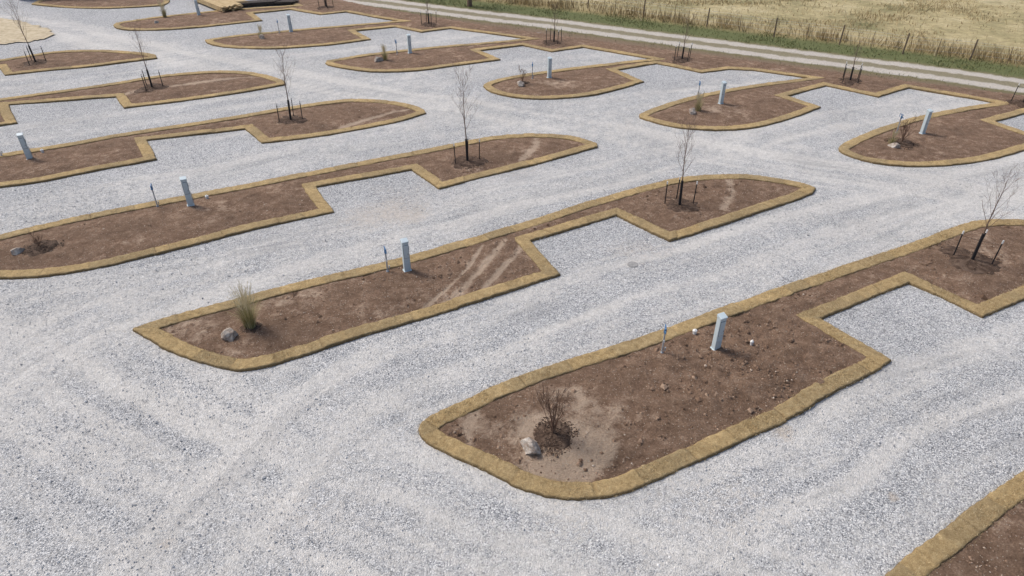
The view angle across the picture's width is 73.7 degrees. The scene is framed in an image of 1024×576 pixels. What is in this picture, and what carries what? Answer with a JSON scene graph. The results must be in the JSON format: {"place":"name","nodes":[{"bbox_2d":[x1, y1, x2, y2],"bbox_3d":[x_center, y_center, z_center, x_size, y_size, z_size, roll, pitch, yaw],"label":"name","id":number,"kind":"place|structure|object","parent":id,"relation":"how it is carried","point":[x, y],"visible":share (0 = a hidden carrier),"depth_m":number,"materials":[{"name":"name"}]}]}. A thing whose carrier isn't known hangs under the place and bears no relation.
{"place":"outdoors","nodes":[
{"label":"outdoors","id":0,"kind":"place"},
{"bbox_2d":[158,0,166,16],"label":"ornamental grass","id":1,"kind":"object","parent":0,"point":[163,13],"depth_m":51.69,"materials":[{"name":"plant"}]},
{"bbox_2d":[380,44,388,59],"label":"ornamental grass","id":2,"kind":"object","parent":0,"point":[385,55],"depth_m":41.92,"materials":[{"name":"plant"}]},
{"bbox_2d":[0,0,1023,575],"bbox_3d":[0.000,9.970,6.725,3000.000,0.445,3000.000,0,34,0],"label":"ground","id":3,"kind":"structure","parent":0,"point":[632,150],"depth_m":20.05,"materials":[{"name":"grey gravel"}]},
{"bbox_2d":[0,18,52,43],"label":"dry grass patch","id":4,"kind":"object","parent":3,"relation":"on","point":[10,31],"visible":0.96,"depth_m":47.94,"materials":[{"name":"beige plant"}]},
{"bbox_2d":[0,49,156,75],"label":"planting bed","id":5,"kind":"object","parent":3,"relation":"on","point":[67,59],"visible":0.98,"depth_m":42.22,"materials":[{"name":"soil"}]},
{"bbox_2d":[2,0,46,67],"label":"sapling tree","id":6,"kind":"object","parent":5,"relation":"on","point":[31,62],"visible":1,"depth_m":41.30,"materials":[{"name":"brown plant"}]},
{"bbox_2d":[32,0,169,8],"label":"planting bed","id":7,"kind":"object","parent":3,"relation":"on","point":[98,4],"visible":0.98,"depth_m":55.69,"materials":[{"name":"soil"}]},
{"bbox_2d":[0,70,284,126],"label":"planting bed","id":8,"kind":"object","parent":3,"relation":"on","point":[188,86],"visible":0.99,"depth_m":37.33,"materials":[{"name":"soil"}]},
{"bbox_2d":[125,22,168,94],"bbox_3d":[-19.849,-12.560,36.614,2.404,3.879,2.349,0,34,0],"label":"sapling tree","id":9,"kind":"object","parent":8,"relation":"on","point":[151,87],"visible":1,"depth_m":37.31,"materials":[{"name":"brown plant"}]},
{"bbox_2d":[0,98,425,187],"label":"planting bed","id":10,"kind":"object","parent":3,"relation":"on","point":[92,155],"visible":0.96,"depth_m":32.07,"materials":[{"name":"soil"}]},
{"bbox_2d":[16,132,32,159],"bbox_3d":[-20.910,-6.067,29.303,0.267,1.186,0.204,-17,37,-23],"label":"utility pedestal","id":11,"kind":"object","parent":10,"relation":"on","point":[25,148],"visible":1,"depth_m":29.22,"materials":[{"name":"paint"}]},
{"bbox_2d":[19,138,30,157],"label":"access doors","id":12,"kind":"structure","parent":11,"relation":"in","point":[21,140],"depth_m":29.20,"materials":[{"name":"paint"}]},
{"bbox_2d":[273,36,307,124],"bbox_3d":[-10.847,-9.873,32.394,2.280,4.144,2.311,0,34,0],"label":"sapling tree","id":13,"kind":"object","parent":10,"relation":"on","point":[289,119],"visible":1,"depth_m":33.19,"materials":[{"name":"brown plant"}]},
{"bbox_2d":[197,0,242,11],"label":"lumber pile","id":14,"kind":"object","parent":3,"relation":"on","point":[223,5],"visible":0.99,"depth_m":53.89,"materials":[{"name":"beige wood"}]},
{"bbox_2d":[239,0,278,5],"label":"timber stack","id":15,"kind":"object","parent":3,"relation":"on","point":[256,2],"visible":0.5,"depth_m":55.18,"materials":[{"name":"black wood"}]},
{"bbox_2d":[266,0,298,5],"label":"timber stack","id":16,"kind":"object","parent":3,"relation":"on","point":[289,2],"visible":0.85,"depth_m":55.51,"materials":[{"name":"black wood"}]},
{"bbox_2d":[0,133,597,279],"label":"planting bed","id":17,"kind":"object","parent":3,"relation":"on","point":[107,238],"visible":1,"depth_m":25.61,"materials":[{"name":"soil"}]},
{"bbox_2d":[10,247,24,254],"bbox_3d":[-16.713,-1.242,23.084,0.413,0.302,0.444,22,40,29],"label":"landscape rock","id":18,"kind":"object","parent":17,"relation":"on","point":[16,251],"visible":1,"depth_m":22.96,"materials":[{"name":"stone"}]},
{"bbox_2d":[21,229,63,256],"bbox_3d":[-16.145,-1.622,23.156,1.547,0.692,1.528,0,34,0],"label":"bare shrub","id":19,"kind":"object","parent":17,"relation":"on","point":[40,247],"visible":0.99,"depth_m":23.22,"materials":[{"name":"brown plant"}]},
{"bbox_2d":[150,183,158,206],"bbox_3d":[-13.479,-3.467,25.720,0.171,0.964,0.152,24,41,31],"label":"water hydrant","id":20,"kind":"object","parent":17,"relation":"on","point":[151,187],"visible":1,"depth_m":25.69,"materials":[{"name":"grey metal"}]},
{"bbox_2d":[179,176,194,206],"bbox_3d":[-12.227,-3.622,25.679,0.267,1.186,0.204,-16,37,-22],"label":"utility pedestal","id":21,"kind":"object","parent":17,"relation":"on","point":[187,192],"visible":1,"depth_m":25.60,"materials":[{"name":"paint"}]},
{"bbox_2d":[182,182,191,204],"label":"access doors","id":22,"kind":"structure","parent":21,"relation":"in","point":[185,187],"depth_m":25.58,"materials":[{"name":"paint"}]},
{"bbox_2d":[451,59,490,172],"bbox_3d":[-1.919,-7.238,28.168,2.340,4.501,2.317,0,34,0],"label":"sapling tree","id":23,"kind":"object","parent":17,"relation":"on","point":[464,161],"visible":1,"depth_m":28.99,"materials":[{"name":"brown plant"}]},
{"bbox_2d":[467,0,471,6],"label":"bare tree","id":24,"kind":"object","parent":3,"relation":"on","point":[469,2],"visible":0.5,"depth_m":55.16,"materials":[{"name":"brown plant"}]},
{"bbox_2d":[133,173,815,371],"bbox_3d":[0.622,-1.405,23.415,24.740,0.228,4.146,-17,38,-24],"label":"planting bed","id":25,"kind":"object","parent":3,"relation":"on","point":[301,319],"visible":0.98,"depth_m":21.56,"materials":[{"name":"soil"}]},
{"bbox_2d":[221,327,237,341],"bbox_3d":[-7.967,1.338,19.236,0.426,0.462,0.434,7,35,10],"label":"landscape rock","id":26,"kind":"object","parent":25,"relation":"on","point":[229,334],"visible":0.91,"depth_m":19.07,"materials":[{"name":"stone"}]},
{"bbox_2d":[223,281,262,332],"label":"ornamental grass","id":27,"kind":"object","parent":25,"relation":"on","point":[250,325],"depth_m":19.31,"materials":[{"name":"plant"}]},
{"bbox_2d":[383,246,389,271],"bbox_3d":[-4.033,-0.897,21.909,0.171,0.964,0.152,13,36,19],"label":"water hydrant","id":28,"kind":"object","parent":25,"relation":"on","point":[385,252],"visible":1,"depth_m":21.87,"materials":[{"name":"grey metal"}]},
{"bbox_2d":[400,237,411,271],"bbox_3d":[-3.396,-1.043,21.856,0.267,1.186,0.204,-15,37,-21],"label":"utility pedestal","id":29,"kind":"object","parent":25,"relation":"on","point":[405,255],"visible":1,"depth_m":21.75,"materials":[{"name":"paint"}]},
{"bbox_2d":[403,245,409,269],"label":"access doors","id":30,"kind":"structure","parent":29,"relation":"in","point":[405,248],"depth_m":21.76,"materials":[{"name":"paint"}]},
{"bbox_2d":[664,110,703,216],"bbox_3d":[6.377,-4.701,24.899,2.132,3.950,2.173,0,34,0],"label":"sapling tree","id":31,"kind":"object","parent":25,"relation":"on","point":[679,205],"visible":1,"depth_m":25.68,"materials":[{"name":"brown plant"}]},
{"bbox_2d":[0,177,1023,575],"bbox_3d":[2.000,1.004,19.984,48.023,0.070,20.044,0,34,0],"label":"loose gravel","id":32,"kind":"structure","parent":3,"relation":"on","point":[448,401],"depth_m":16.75,"materials":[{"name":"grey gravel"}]},
{"bbox_2d":[113,0,1023,167],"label":"planting bed","id":33,"kind":"object","parent":3,"relation":"on","point":[967,135],"visible":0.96,"depth_m":38.51,"materials":[{"name":"soil"}]},
{"bbox_2d":[194,0,200,14],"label":"utility pedestal","id":34,"kind":"object","parent":33,"relation":"on","point":[197,7],"visible":1,"depth_m":51.94,"materials":[{"name":"paint"}]},
{"bbox_2d":[286,14,292,31],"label":"utility pedestal","id":35,"kind":"object","parent":33,"relation":"on","point":[289,23],"visible":1,"depth_m":47.74,"materials":[{"name":"paint"}]},
{"bbox_2d":[317,0,334,10],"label":"sapling tree","id":36,"kind":"object","parent":33,"relation":"on","point":[325,6],"visible":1,"depth_m":54.38,"materials":[{"name":"brown plant"}]},
{"bbox_2d":[374,57,382,61],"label":"landscape rock","id":37,"kind":"object","parent":33,"relation":"on","point":[377,59],"visible":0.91,"depth_m":41.78,"materials":[{"name":"stone"}]},
{"bbox_2d":[406,34,411,53],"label":"utility pedestal","id":38,"kind":"object","parent":33,"relation":"on","point":[409,43],"visible":1,"depth_m":43.15,"materials":[{"name":"paint"}]},
{"bbox_2d":[420,0,441,27],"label":"sapling tree","id":39,"kind":"object","parent":33,"relation":"on","point":[431,24],"visible":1,"depth_m":49.54,"materials":[{"name":"brown plant"}]},
{"bbox_2d":[517,81,524,86],"bbox_3d":[0.479,-11.288,37.905,0.407,0.464,0.514,-13,36,-18],"label":"landscape rock","id":40,"kind":"object","parent":33,"relation":"on","point":[520,83],"visible":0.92,"depth_m":37.74,"materials":[{"name":"stone"}]},
{"bbox_2d":[518,64,529,84],"bbox_3d":[0.590,-11.911,38.064,0.906,1.079,0.905,0,34,0],"label":"bare shrub","id":41,"kind":"object","parent":33,"relation":"on","point":[522,76],"visible":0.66,"depth_m":38.08,"materials":[{"name":"plant"}]},
{"bbox_2d":[547,57,551,77],"bbox_3d":[2.147,-12.561,38.932,0.267,1.186,0.204,-14,36,-20],"label":"utility pedestal","id":42,"kind":"object","parent":33,"relation":"on","point":[549,69],"visible":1,"depth_m":38.88,"materials":[{"name":"paint"}]},
{"bbox_2d":[549,61,551,76],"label":"access doors","id":43,"kind":"structure","parent":42,"relation":"in","point":[550,62],"depth_m":38.81,"materials":[{"name":"paint"}]},
{"bbox_2d":[541,2,561,46],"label":"sapling tree","id":44,"kind":"object","parent":33,"relation":"on","point":[553,41],"visible":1,"depth_m":45.35,"materials":[{"name":"brown plant"}]},
{"bbox_2d":[666,13,694,63],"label":"sapling tree","id":45,"kind":"object","parent":33,"relation":"on","point":[679,59],"visible":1,"depth_m":41.97,"materials":[{"name":"brown plant"}]},
{"bbox_2d":[689,108,694,114],"bbox_3d":[9.072,-8.805,34.291,0.369,0.425,0.509,11,36,16],"label":"landscape rock","id":46,"kind":"object","parent":33,"relation":"on","point":[691,111],"visible":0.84,"depth_m":34.15,"materials":[{"name":"stone"}]},
{"bbox_2d":[718,81,726,103],"bbox_3d":[10.866,-10.068,35.235,0.267,1.186,0.204,-17,37,-23],"label":"utility pedestal","id":47,"kind":"object","parent":33,"relation":"on","point":[722,91],"visible":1,"depth_m":35.15,"materials":[{"name":"paint"}]},
{"bbox_2d":[721,86,725,102],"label":"access doors","id":48,"kind":"structure","parent":47,"relation":"in","point":[724,88],"depth_m":35.15,"materials":[{"name":"paint"}]},
{"bbox_2d":[834,30,865,86],"bbox_3d":[19.202,-12.893,37.979,2.255,2.903,2.282,0,34,0],"label":"sapling tree","id":49,"kind":"object","parent":33,"relation":"on","point":[849,81],"visible":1,"depth_m":38.39,"materials":[{"name":"brown plant"}]},
{"bbox_2d":[887,129,899,143],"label":"ornamental grass","id":50,"kind":"object","parent":33,"relation":"on","point":[892,139],"depth_m":30.91,"materials":[{"name":"beige plant"}]},
{"bbox_2d":[888,143,899,147],"bbox_3d":[17.136,-6.385,30.683,0.430,0.384,0.477,0,34,0],"label":"landscape rock","id":51,"kind":"object","parent":33,"relation":"on","point":[894,145],"visible":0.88,"depth_m":30.51,"materials":[{"name":"stone"}]},
{"bbox_2d":[895,113,903,132],"bbox_3d":[18.143,-7.691,31.981,0.171,0.964,0.152,2,34,3],"label":"water hydrant","id":52,"kind":"object","parent":33,"relation":"on","point":[902,115],"visible":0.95,"depth_m":31.86,"materials":[{"name":"grey metal"}]},
{"bbox_2d":[884,115,918,149],"bbox_3d":[17.746,-7.149,30.708,1.544,1.410,1.558,0,34,0],"label":"bare shrub","id":53,"kind":"object","parent":33,"relation":"on","point":[904,142],"visible":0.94,"depth_m":30.83,"materials":[{"name":"brown plant"}]},
{"bbox_2d":[919,109,932,133],"bbox_3d":[19.269,-7.723,31.759,0.267,1.186,0.204,-14,36,-20],"label":"utility pedestal","id":54,"kind":"object","parent":33,"relation":"on","point":[926,121],"visible":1,"depth_m":31.67,"materials":[{"name":"paint"}]},
{"bbox_2d":[923,114,931,132],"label":"access doors","id":55,"kind":"structure","parent":54,"relation":"in","point":[929,117],"depth_m":31.67,"materials":[{"name":"paint"}]},
{"bbox_2d":[1001,83,1023,107],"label":"sapling tree","id":56,"kind":"object","parent":33,"relation":"on","point":[1018,103],"visible":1,"depth_m":35.62,"materials":[{"name":"brown plant"}]},
{"bbox_2d":[627,262,637,267],"bbox_3d":[4.002,-0.774,22.617,0.380,0.049,0.380,0,34,0],"label":"valve box lid","id":57,"kind":"object","parent":3,"relation":"on","point":[632,264],"visible":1,"depth_m":22.59,"materials":[{"name":"metal"}]},
{"bbox_2d":[368,4,1010,91],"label":"verge grass","id":58,"kind":"structure","parent":3,"relation":"on","point":[659,44],"depth_m":47.05,"materials":[{"name":"green plant"}]},
{"bbox_2d":[417,218,1023,500],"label":"planting bed","id":59,"kind":"object","parent":3,"relation":"on","point":[643,411],"visible":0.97,"depth_m":17.71,"materials":[{"name":"soil"}]},
{"bbox_2d":[521,437,540,454],"bbox_3d":[0.435,3.667,15.729,0.380,0.410,0.532,-27,42,-34],"label":"landscape rock","id":60,"kind":"object","parent":59,"relation":"on","point":[530,446],"visible":1,"depth_m":15.62,"materials":[{"name":"stone"}]},
{"bbox_2d":[533,379,578,454],"bbox_3d":[0.959,2.776,15.674,1.280,1.767,1.298,0,34,0],"label":"bare shrub","id":61,"kind":"object","parent":59,"relation":"on","point":[553,432],"visible":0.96,"depth_m":15.95,"materials":[{"name":"brown plant"}]},
{"bbox_2d":[660,324,666,353],"bbox_3d":[4.107,1.421,18.474,0.152,0.964,0.171,-22,40,-29],"label":"water hydrant","id":62,"kind":"object","parent":59,"relation":"on","point":[665,331],"visible":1,"depth_m":18.43,"materials":[{"name":"grey metal"}]},
{"bbox_2d":[710,312,727,349],"bbox_3d":[5.623,1.202,18.528,0.267,1.186,0.204,-15,37,-21],"label":"utility pedestal","id":63,"kind":"object","parent":59,"relation":"on","point":[722,317],"visible":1,"depth_m":18.41,"materials":[{"name":"paint"}]},
{"bbox_2d":[716,321,725,348],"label":"access doors","id":64,"kind":"structure","parent":63,"relation":"in","point":[722,327],"depth_m":18.42,"materials":[{"name":"paint"}]},
{"bbox_2d":[929,163,1021,275],"bbox_3d":[15.278,-2.362,21.687,2.664,3.663,2.634,0,34,0],"label":"sapling tree","id":65,"kind":"object","parent":59,"relation":"on","point":[975,262],"visible":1,"depth_m":22.38,"materials":[{"name":"brown plant"}]},
{"bbox_2d":[475,0,1023,66],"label":"fence line weeds","id":66,"kind":"object","parent":3,"relation":"on","point":[549,3],"visible":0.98,"depth_m":47.12,"materials":[{"name":"plant"}]},
{"bbox_2d":[535,0,1023,54],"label":"field grass","id":67,"kind":"structure","parent":3,"relation":"on","point":[850,21],"depth_m":53.13,"materials":[{"name":"beige plant"}]},
{"bbox_2d":[540,0,1023,64],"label":"wire fence","id":68,"kind":"object","parent":3,"relation":"on","point":[972,54],"visible":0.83,"depth_m":45.35,"materials":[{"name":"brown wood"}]},
{"bbox_2d":[885,469,1023,575],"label":"planting bed","id":69,"kind":"object","parent":3,"relation":"on","point":[984,536],"visible":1,"depth_m":13.71,"materials":[{"name":"soil"}]},
{"bbox_2d":[691,91,707,110],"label":"ornamental grass","id":70,"kind":"object","parent":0,"point":[698,106],"depth_m":34.40,"materials":[{"name":"beige plant"}]},
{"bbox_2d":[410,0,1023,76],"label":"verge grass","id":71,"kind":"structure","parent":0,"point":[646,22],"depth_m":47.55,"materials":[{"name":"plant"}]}
]}

